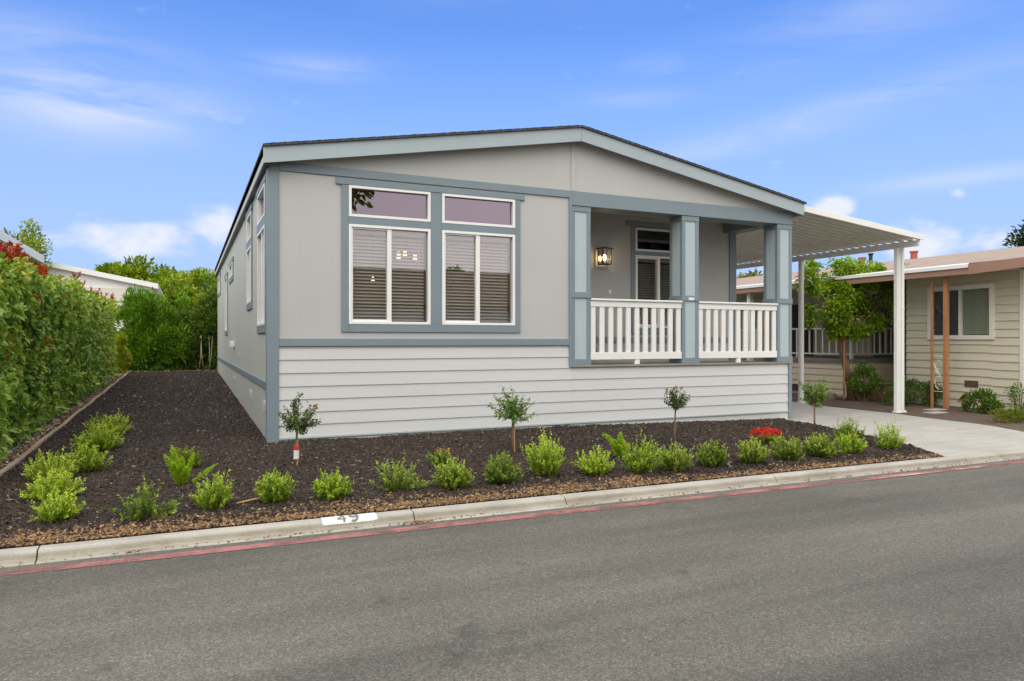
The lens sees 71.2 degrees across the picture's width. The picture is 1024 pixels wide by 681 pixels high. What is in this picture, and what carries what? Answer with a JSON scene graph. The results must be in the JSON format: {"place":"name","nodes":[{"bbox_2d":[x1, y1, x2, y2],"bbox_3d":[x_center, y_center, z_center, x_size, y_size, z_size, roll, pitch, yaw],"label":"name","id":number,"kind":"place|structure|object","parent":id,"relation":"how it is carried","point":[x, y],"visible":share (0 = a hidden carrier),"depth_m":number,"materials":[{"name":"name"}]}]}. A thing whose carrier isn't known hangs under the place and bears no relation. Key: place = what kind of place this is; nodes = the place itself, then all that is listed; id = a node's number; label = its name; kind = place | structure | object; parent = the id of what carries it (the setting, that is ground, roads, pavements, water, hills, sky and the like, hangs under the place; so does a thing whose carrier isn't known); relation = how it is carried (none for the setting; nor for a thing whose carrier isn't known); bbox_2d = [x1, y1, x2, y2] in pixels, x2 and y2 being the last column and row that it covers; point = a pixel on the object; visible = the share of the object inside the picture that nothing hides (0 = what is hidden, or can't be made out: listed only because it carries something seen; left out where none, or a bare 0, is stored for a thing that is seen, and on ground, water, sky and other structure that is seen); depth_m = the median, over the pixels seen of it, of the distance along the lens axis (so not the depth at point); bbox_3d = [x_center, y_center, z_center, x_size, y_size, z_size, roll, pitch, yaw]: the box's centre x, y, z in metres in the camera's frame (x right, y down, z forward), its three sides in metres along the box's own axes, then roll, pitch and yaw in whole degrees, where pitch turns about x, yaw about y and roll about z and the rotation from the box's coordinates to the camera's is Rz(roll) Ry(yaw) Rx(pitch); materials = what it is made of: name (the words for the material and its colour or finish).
{"place":"outdoors","nodes":[
{"label":"outdoors","id":0,"kind":"place"},
{"bbox_2d":[39,373,265,449],"bbox_3d":[-7.583,1.155,16.165,2.964,0.277,16.800,0,0,-24],"label":"side mulch bed","id":1,"kind":"object","parent":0,"point":[135,409],"visible":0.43,"depth_m":13.61,"materials":[{"name":"soil"}]},
{"bbox_2d":[70,423,124,451],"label":"shrub","id":2,"kind":"object","parent":1,"relation":"on","point":[103,440],"visible":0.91,"depth_m":8.28,"materials":[{"name":"green plant"}]},
{"bbox_2d":[82,408,132,434],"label":"shrub","id":3,"kind":"object","parent":1,"relation":"on","point":[119,425],"visible":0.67,"depth_m":9.46,"materials":[{"name":"green plant"}]},
{"bbox_2d":[0,370,944,548],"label":"bark mulch","id":4,"kind":"object","parent":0,"point":[115,475],"visible":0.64,"depth_m":8.03,"materials":[{"name":"black wood"}]},
{"bbox_2d":[18,468,86,500],"bbox_3d":[-3.838,1.197,6.001,0.492,0.265,0.444,0,0,-24],"label":"shrub","id":5,"kind":"object","parent":4,"relation":"on","point":[48,483],"visible":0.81,"depth_m":5.93,"materials":[{"name":"green plant"}]},
{"bbox_2d":[21,446,85,481],"bbox_3d":[-4.275,1.155,6.659,0.524,0.329,0.536,0,0,-24],"label":"shrub","id":6,"kind":"object","parent":4,"relation":"on","point":[32,472],"visible":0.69,"depth_m":6.61,"materials":[{"name":"green plant"}]},
{"bbox_2d":[30,486,86,523],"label":"shrub","id":7,"kind":"object","parent":4,"relation":"on","point":[64,508],"visible":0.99,"depth_m":5.22,"materials":[{"name":"green plant"}]},
{"bbox_2d":[64,437,112,472],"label":"shrub","id":8,"kind":"object","parent":4,"relation":"on","point":[86,465],"visible":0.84,"depth_m":7.04,"materials":[{"name":"green plant"}]},
{"bbox_2d":[99,473,183,520],"bbox_3d":[-2.766,1.166,5.377,0.596,0.356,0.489,0,0,-10],"label":"shrub","id":9,"kind":"object","parent":4,"relation":"on","point":[139,509],"visible":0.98,"depth_m":5.31,"materials":[{"name":"green plant"}]},
{"bbox_2d":[168,446,202,467],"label":"shrub","id":10,"kind":"object","parent":4,"relation":"on","point":[186,454],"visible":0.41,"depth_m":7.24,"materials":[{"name":"green plant"}]},
{"bbox_2d":[163,445,217,484],"bbox_3d":[-2.932,1.133,6.526,0.466,0.370,0.150,0,0,-24],"label":"foxtail fern","id":11,"kind":"object","parent":4,"relation":"on","point":[180,471],"visible":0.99,"depth_m":6.48,"materials":[{"name":"green plant"}]},
{"bbox_2d":[188,468,233,509],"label":"shrub","id":12,"kind":"object","parent":4,"relation":"on","point":[213,498],"visible":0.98,"depth_m":5.58,"materials":[{"name":"green plant"}]},
{"bbox_2d":[236,498,260,503],"bbox_3d":[-2.096,1.302,5.835,0.308,0.029,0.044,0,0,-36],"label":"stick","id":13,"kind":"object","parent":4,"relation":"on","point":[249,500],"visible":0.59,"depth_m":5.80,"materials":[{"name":"brown wood"}]},
{"bbox_2d":[252,466,295,503],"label":"shrub","id":14,"kind":"object","parent":4,"relation":"on","point":[275,490],"visible":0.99,"depth_m":5.79,"materials":[{"name":"green plant"}]},
{"bbox_2d":[278,392,320,465],"bbox_3d":[-2.187,0.928,7.359,0.441,0.796,0.443,0,0,-24],"label":"rose tree","id":15,"kind":"object","parent":4,"relation":"on","point":[302,425],"visible":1,"depth_m":7.35,"materials":[{"name":"green plant"}]},
{"bbox_2d":[312,466,355,500],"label":"shrub","id":16,"kind":"object","parent":4,"relation":"on","point":[329,487],"visible":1,"depth_m":5.94,"materials":[{"name":"green plant"}]},
{"bbox_2d":[369,450,436,492],"bbox_3d":[-1.001,1.158,6.316,0.529,0.369,0.473,0,0,34],"label":"shrub","id":17,"kind":"object","parent":4,"relation":"on","point":[399,483],"visible":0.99,"depth_m":6.29,"materials":[{"name":"green plant"}]},
{"bbox_2d":[426,447,454,466],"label":"plant","id":18,"kind":"object","parent":4,"relation":"on","point":[439,457],"visible":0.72,"depth_m":7.39,"materials":[{"name":"green plant"}]},
{"bbox_2d":[431,456,474,489],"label":"shrub","id":19,"kind":"object","parent":4,"relation":"on","point":[453,476],"visible":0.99,"depth_m":6.34,"materials":[{"name":"green plant"}]},
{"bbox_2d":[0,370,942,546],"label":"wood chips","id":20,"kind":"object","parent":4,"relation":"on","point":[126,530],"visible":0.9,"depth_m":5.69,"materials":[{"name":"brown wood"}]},
{"bbox_2d":[483,451,531,484],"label":"shrub","id":21,"kind":"object","parent":4,"relation":"on","point":[500,472],"visible":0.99,"depth_m":6.61,"materials":[{"name":"green plant"}]},
{"bbox_2d":[487,386,537,451],"bbox_3d":[-0.015,0.925,8.298,0.498,0.817,0.469,0,0,-36],"label":"sapling","id":22,"kind":"object","parent":4,"relation":"on","point":[515,413],"visible":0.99,"depth_m":8.26,"materials":[{"name":"green plant"}]},
{"bbox_2d":[519,429,565,476],"bbox_3d":[0.345,1.095,6.961,0.402,0.493,0.433,0,0,37],"label":"shrub","id":23,"kind":"object","parent":4,"relation":"on","point":[547,463],"visible":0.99,"depth_m":6.89,"materials":[{"name":"green plant"}]},
{"bbox_2d":[570,445,615,476],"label":"shrub","id":24,"kind":"object","parent":4,"relation":"on","point":[596,465],"visible":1,"depth_m":7.02,"materials":[{"name":"green plant"}]},
{"bbox_2d":[602,432,630,456],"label":"shrub","id":25,"kind":"object","parent":4,"relation":"on","point":[618,447],"visible":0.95,"depth_m":8.01,"materials":[{"name":"green plant"}]},
{"bbox_2d":[618,428,661,472],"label":"shrub","id":26,"kind":"object","parent":4,"relation":"on","point":[640,463],"visible":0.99,"depth_m":7.09,"materials":[{"name":"green plant"}]},
{"bbox_2d":[655,439,693,471],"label":"shrub","id":27,"kind":"object","parent":4,"relation":"on","point":[674,460],"visible":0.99,"depth_m":7.23,"materials":[{"name":"green plant"}]},
{"bbox_2d":[661,386,690,441],"bbox_3d":[2.104,0.952,9.177,0.340,0.763,0.355,0,0,35],"label":"rose tree","id":28,"kind":"object","parent":4,"relation":"on","point":[676,405],"visible":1,"depth_m":9.15,"materials":[{"name":"green plant"}]},
{"bbox_2d":[694,438,729,466],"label":"shrub","id":29,"kind":"object","parent":4,"relation":"on","point":[711,456],"visible":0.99,"depth_m":7.51,"materials":[{"name":"green plant"}]},
{"bbox_2d":[735,434,770,463],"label":"shrub","id":30,"kind":"object","parent":4,"relation":"on","point":[753,453],"visible":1,"depth_m":7.66,"materials":[{"name":"green plant"}]},
{"bbox_2d":[750,426,782,443],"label":"flowering plant","id":31,"kind":"object","parent":4,"relation":"on","point":[767,437],"visible":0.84,"depth_m":9.06,"materials":[{"name":"red plant"}]},
{"bbox_2d":[769,432,804,460],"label":"shrub","id":32,"kind":"object","parent":4,"relation":"on","point":[783,450],"visible":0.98,"depth_m":7.92,"materials":[{"name":"green plant"}]},
{"bbox_2d":[797,376,833,429],"bbox_3d":[4.557,0.965,10.816,0.554,0.838,0.492,0,0,4],"label":"sapling","id":33,"kind":"object","parent":4,"relation":"on","point":[819,395],"visible":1,"depth_m":10.76,"materials":[{"name":"green plant"}]},
{"bbox_2d":[801,432,836,458],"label":"shrub","id":34,"kind":"object","parent":4,"relation":"on","point":[820,447],"visible":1,"depth_m":8.11,"materials":[{"name":"green plant"}]},
{"bbox_2d":[830,431,867,453],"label":"shrub","id":35,"kind":"object","parent":4,"relation":"on","point":[852,446],"visible":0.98,"depth_m":8.32,"materials":[{"name":"green plant"}]},
{"bbox_2d":[833,413,865,439],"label":"shrub","id":36,"kind":"object","parent":4,"relation":"on","point":[845,428],"visible":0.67,"depth_m":9.47,"materials":[{"name":"green plant"}]},
{"bbox_2d":[874,414,907,448],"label":"shrub","id":37,"kind":"object","parent":4,"relation":"on","point":[892,441],"visible":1,"depth_m":8.81,"materials":[{"name":"green plant"}]},
{"bbox_2d":[0,459,1023,680],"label":"street","id":38,"kind":"structure","parent":0,"point":[919,577],"depth_m":3.93,"materials":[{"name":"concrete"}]},
{"bbox_2d":[0,457,1022,567],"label":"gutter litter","id":39,"kind":"object","parent":38,"relation":"on","point":[405,522],"visible":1,"depth_m":5.59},
{"bbox_2d":[0,460,1023,575],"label":"red line","id":40,"kind":"object","parent":38,"relation":"on","point":[197,552],"visible":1,"depth_m":5.35,"materials":[{"name":"paint"}]},
{"bbox_2d":[869,466,980,479],"bbox_3d":[4.500,1.412,7.668,2.701,0.001,0.050,0,0,-24],"label":"faded line","id":41,"kind":"object","parent":38,"relation":"on","point":[925,472],"visible":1,"depth_m":7.59,"materials":[{"name":"red paint"}]},
{"bbox_2d":[0,0,1023,277],"label":"sky","id":42,"kind":"structure","parent":0,"point":[133,128],"materials":[{"name":"blue"}]},
{"bbox_2d":[165,366,1008,509],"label":"ground","id":43,"kind":"structure","parent":0,"point":[825,405],"depth_m":14.85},
{"bbox_2d":[0,370,131,475],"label":"edging board","id":44,"kind":"object","parent":43,"relation":"on","point":[38,443],"visible":0.47,"depth_m":9.23,"materials":[{"name":"brown wood"}]},
{"bbox_2d":[140,270,204,322],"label":"broad tree","id":45,"kind":"object","parent":43,"relation":"on","point":[168,289],"visible":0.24,"depth_m":42.62,"materials":[{"name":"green plant"}]},
{"bbox_2d":[169,266,217,290],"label":"broad tree","id":46,"kind":"object","parent":43,"relation":"on","point":[197,274],"visible":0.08,"depth_m":46.47,"materials":[{"name":"green plant"}]},
{"bbox_2d":[175,274,217,370],"bbox_3d":[-10.471,-0.589,25.300,2.819,3.467,1.904,0,0,-24],"label":"tall bush","id":47,"kind":"object","parent":43,"relation":"on","point":[203,345],"visible":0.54,"depth_m":24.77,"materials":[{"name":"green plant"}]},
{"bbox_2d":[190,282,217,315],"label":"tall bush","id":48,"kind":"object","parent":43,"relation":"on","point":[194,298],"visible":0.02,"depth_m":25.89,"materials":[{"name":"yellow plant"}]},
{"bbox_2d":[215,125,806,442],"bbox_3d":[-2.448,-0.852,18.297,9.010,4.703,16.889,0,0,-24],"label":"manufactured home","id":49,"kind":"object","parent":43,"relation":"on","point":[575,275],"visible":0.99,"depth_m":10.50,"materials":[{"name":"paint"}]},
{"bbox_2d":[217,272,220,296],"bbox_3d":[-9.186,-1.740,22.499,0.100,0.680,2.020,0,0,-24],"label":"window","id":50,"kind":"structure","parent":49,"relation":"in","point":[219,275],"depth_m":22.44,"materials":[{"name":"white plastic"}]},
{"bbox_2d":[224,271,227,334],"bbox_3d":[-7.324,-0.925,18.403,0.100,1.570,1.520,0,0,-24],"label":"window","id":51,"kind":"structure","parent":49,"relation":"in","point":[226,275],"depth_m":18.36,"materials":[{"name":"white plastic"}]},
{"bbox_2d":[228,256,233,283],"bbox_3d":[-6.403,-1.590,16.378,0.100,0.500,1.670,0,0,-24],"label":"window","id":52,"kind":"structure","parent":49,"relation":"in","point":[231,264],"depth_m":16.14,"materials":[{"name":"white plastic"}]},
{"bbox_2d":[245,203,252,310],"bbox_3d":[-4.230,-1.310,11.598,0.100,1.620,1.170,0,0,-24],"label":"window","id":53,"kind":"structure","parent":49,"relation":"in","point":[249,215],"depth_m":11.56,"materials":[{"name":"white plastic"}]},
{"bbox_2d":[256,174,265,333],"bbox_3d":[-3.373,-1.110,9.714,0.100,2.020,1.370,0,0,-24],"label":"window","id":54,"kind":"structure","parent":49,"relation":"in","point":[261,192],"depth_m":9.68,"materials":[{"name":"white plastic"}]},
{"bbox_2d":[371,235,374,280],"bbox_3d":[-2.638,-1.692,13.558,0.071,1.185,0.071,0,0,-24],"label":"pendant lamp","id":55,"kind":"object","parent":49,"relation":"hanging from","point":[373,256],"visible":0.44,"depth_m":13.55,"materials":[{"name":"white metal"}]},
{"bbox_2d":[397,231,416,259],"bbox_3d":[-1.811,-1.833,12.344,0.353,0.905,0.187,0,0,-3],"label":"chandelier","id":56,"kind":"object","parent":49,"relation":"hanging from","point":[406,251],"visible":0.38,"depth_m":12.28,"materials":[{"name":"white metal"}]},
{"bbox_2d":[336,177,524,332],"bbox_3d":[-1.089,-1.112,9.942,2.719,2.025,0.195,0,0,-24],"label":"window","id":57,"kind":"structure","parent":49,"relation":"in","point":[368,207],"depth_m":9.86,"materials":[{"name":"white plastic"}]},
{"bbox_2d":[626,221,669,334],"bbox_3d":[2.629,-1.130,13.171,1.350,2.040,0.195,0,0,-24],"label":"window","id":58,"kind":"structure","parent":49,"relation":"in","point":[650,245],"depth_m":13.10,"materials":[{"name":"white plastic"}]},
{"bbox_2d":[0,449,1023,567],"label":"kerb","id":59,"kind":"structure","parent":43,"relation":"on","point":[13,557],"depth_m":5.68,"materials":[{"name":"concrete"}]},
{"bbox_2d":[736,267,762,278],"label":"olive tree","id":60,"kind":"object","parent":43,"relation":"on","point":[750,274],"depth_m":42.83,"materials":[{"name":"green plant"}]},
{"bbox_2d":[736,246,1023,408],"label":"neighbour house","id":61,"kind":"structure","parent":43,"relation":"on","point":[963,322],"depth_m":15.04,"materials":[{"name":"beige paint"}]},
{"bbox_2d":[873,294,893,357],"bbox_3d":[10.052,-0.365,19.080,0.085,1.770,0.950,0,0,-24],"label":"porch door","id":62,"kind":"structure","parent":61,"relation":"in","point":[882,309],"depth_m":19.14,"materials":[{"name":"paint"}]},
{"bbox_2d":[927,283,995,339],"bbox_3d":[9.350,-0.580,14.856,0.180,1.200,1.480,0,0,-24],"label":"window","id":63,"kind":"structure","parent":61,"relation":"in","point":[971,307],"depth_m":14.77,"materials":[{"name":"beige paint"}]},
{"bbox_2d":[1001,220,1023,247],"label":"pine tree","id":64,"kind":"object","parent":43,"relation":"on","point":[1018,241],"visible":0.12,"depth_m":38.19,"materials":[{"name":"green plant"}]},
{"bbox_2d":[788,401,1023,456],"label":"driveway","id":65,"kind":"structure","parent":0,"point":[945,438],"depth_m":11.10,"materials":[{"name":"concrete"}]},
{"bbox_2d":[736,206,923,413],"bbox_3d":[5.190,-0.500,15.519,2.835,3.789,6.034,0,0,-24],"label":"carport","id":66,"kind":"object","parent":65,"relation":"on","point":[816,231],"visible":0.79,"depth_m":13.80,"materials":[{"name":"metal"}]},
{"bbox_2d":[792,393,1023,431],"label":"garden bed","id":67,"kind":"object","parent":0,"point":[915,409],"visible":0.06,"depth_m":14.10,"materials":[{"name":"soil"}]},
{"bbox_2d":[826,392,838,399],"bbox_3d":[7.494,1.332,16.796,0.379,0.238,0.268,0,0,-24],"label":"rock","id":68,"kind":"object","parent":67,"relation":"on","point":[834,396],"visible":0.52,"depth_m":16.68,"materials":[{"name":"grey stone"}]},
{"bbox_2d":[792,255,908,399],"bbox_3d":[7.948,-0.279,16.575,2.740,3.480,1.733,0,0,-24],"label":"garden tree","id":69,"kind":"object","parent":67,"relation":"on","point":[848,302],"visible":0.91,"depth_m":16.40,"materials":[{"name":"green plant"}]},
{"bbox_2d":[845,359,887,400],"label":"round bush","id":70,"kind":"object","parent":67,"relation":"on","point":[866,387],"visible":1,"depth_m":16.23,"materials":[{"name":"green plant"}]},
{"bbox_2d":[881,386,912,405],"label":"ball bush","id":71,"kind":"object","parent":67,"relation":"on","point":[889,392],"visible":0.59,"depth_m":15.06,"materials":[{"name":"green plant"}]},
{"bbox_2d":[885,377,923,403],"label":"round bush","id":72,"kind":"object","parent":67,"relation":"on","point":[908,383],"visible":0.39,"depth_m":15.55,"materials":[{"name":"green plant"}]},
{"bbox_2d":[912,380,942,405],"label":"round bush","id":73,"kind":"object","parent":67,"relation":"on","point":[925,398],"visible":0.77,"depth_m":15.13,"materials":[{"name":"green plant"}]},
{"bbox_2d":[922,408,946,410],"bbox_3d":[8.428,1.381,14.250,0.440,0.025,0.220,0,0,-24],"label":"stepping stone","id":74,"kind":"object","parent":67,"relation":"on","point":[933,409],"visible":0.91,"depth_m":14.17,"materials":[{"name":"concrete"}]},
{"bbox_2d":[923,411,947,413],"bbox_3d":[8.092,1.381,13.658,0.440,0.025,0.220,0,0,-24],"label":"stepping stone","id":75,"kind":"object","parent":67,"relation":"on","point":[935,412],"visible":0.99,"depth_m":13.58,"materials":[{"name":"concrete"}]},
{"bbox_2d":[957,391,975,410],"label":"bush","id":76,"kind":"object","parent":67,"relation":"on","point":[963,397],"visible":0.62,"depth_m":13.95,"materials":[{"name":"green plant"}]},
{"bbox_2d":[961,387,1007,413],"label":"round bush","id":77,"kind":"object","parent":67,"relation":"on","point":[989,403],"visible":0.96,"depth_m":13.51,"materials":[{"name":"green plant"}]},
{"bbox_2d":[985,408,1023,424],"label":"shrub","id":78,"kind":"object","parent":67,"relation":"on","point":[1016,413],"visible":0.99,"depth_m":12.12,"materials":[{"name":"green plant"}]},
{"bbox_2d":[1003,382,1023,409],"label":"thin bush","id":79,"kind":"object","parent":67,"relation":"on","point":[1012,391],"visible":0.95,"depth_m":13.37,"materials":[{"name":"green plant"}]},
{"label":"side yard","id":80,"kind":"structure","parent":0,"visible":0},
{"bbox_2d":[0,230,43,262],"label":"neighbour house","id":81,"kind":"structure","parent":80,"relation":"on","point":[6,238],"depth_m":17.07,"materials":[{"name":"beige metal"}]},
{"bbox_2d":[4,218,53,268],"bbox_3d":[-20.516,-1.922,29.690,2.603,6.461,2.784,0,0,-24],"label":"street tree","id":82,"kind":"object","parent":80,"relation":"on","point":[32,241],"visible":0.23,"depth_m":29.74,"materials":[{"name":"green plant"}]},
{"bbox_2d":[6,377,109,462],"bbox_3d":[-9.323,1.188,14.198,1.939,0.343,22.500,0,0,-24],"label":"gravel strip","id":83,"kind":"object","parent":80,"relation":"on","point":[46,423],"visible":0.02,"depth_m":10.63,"materials":[{"name":"gravel"}]},
{"bbox_2d":[0,240,119,459],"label":"hedge","id":84,"kind":"object","parent":83,"relation":"on","point":[57,339],"visible":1,"depth_m":10.02,"materials":[{"name":"green plant"}]},
{"bbox_2d":[0,373,122,469],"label":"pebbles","id":85,"kind":"object","parent":83,"relation":"on","point":[43,433],"visible":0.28,"depth_m":10.11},
{"bbox_2d":[0,373,124,468],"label":"dry leaves","id":86,"kind":"object","parent":83,"relation":"on","point":[45,431],"visible":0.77,"depth_m":10.44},
{"bbox_2d":[112,331,132,373],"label":"yellow bush","id":87,"kind":"object","parent":83,"relation":"on","point":[124,355],"visible":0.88,"depth_m":22.41,"materials":[{"name":"green plant"}]},
{"bbox_2d":[111,283,194,371],"bbox_3d":[-12.402,-0.384,24.449,3.229,3.120,2.027,0,0,-24],"label":"tall bush","id":88,"kind":"object","parent":83,"relation":"on","point":[153,343],"visible":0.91,"depth_m":24.01,"materials":[{"name":"green plant"}]},
{"bbox_2d":[33,259,163,333],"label":"neighbour house","id":89,"kind":"structure","parent":80,"relation":"on","point":[116,285],"depth_m":31.37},
{"bbox_2d":[94,254,175,283],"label":"broad tree","id":90,"kind":"object","parent":80,"relation":"on","point":[133,271],"visible":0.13,"depth_m":48.12,"materials":[{"name":"green plant"}]}
]}

